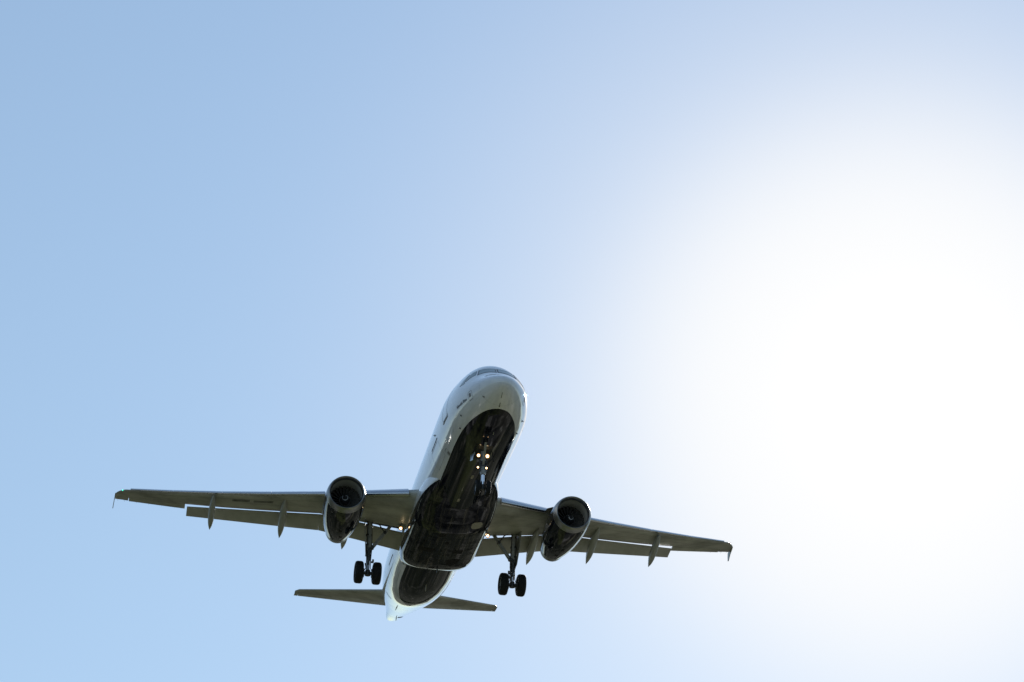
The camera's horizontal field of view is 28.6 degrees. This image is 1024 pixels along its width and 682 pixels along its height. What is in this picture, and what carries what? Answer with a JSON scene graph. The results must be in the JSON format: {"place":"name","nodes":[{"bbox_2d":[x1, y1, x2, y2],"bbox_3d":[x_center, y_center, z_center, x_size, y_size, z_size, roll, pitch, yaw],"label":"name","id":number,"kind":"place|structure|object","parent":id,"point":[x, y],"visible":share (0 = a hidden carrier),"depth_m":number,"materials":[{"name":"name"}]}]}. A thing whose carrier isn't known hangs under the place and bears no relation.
{"place":"outdoors","nodes":[
{"label":"outdoors","id":0,"kind":"place"},
{"bbox_2d":[113,366,732,620],"bbox_3d":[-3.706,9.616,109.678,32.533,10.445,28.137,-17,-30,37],"label":"airliner","id":1,"kind":"object","parent":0,"point":[448,512],"visible":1,"depth_m":103.34,"materials":[{"name":"paint"}]},
{"bbox_2d":[0,0,1023,681],"label":"sky","id":2,"kind":"structure","parent":0,"point":[749,274],"materials":[{"name":"blue"}]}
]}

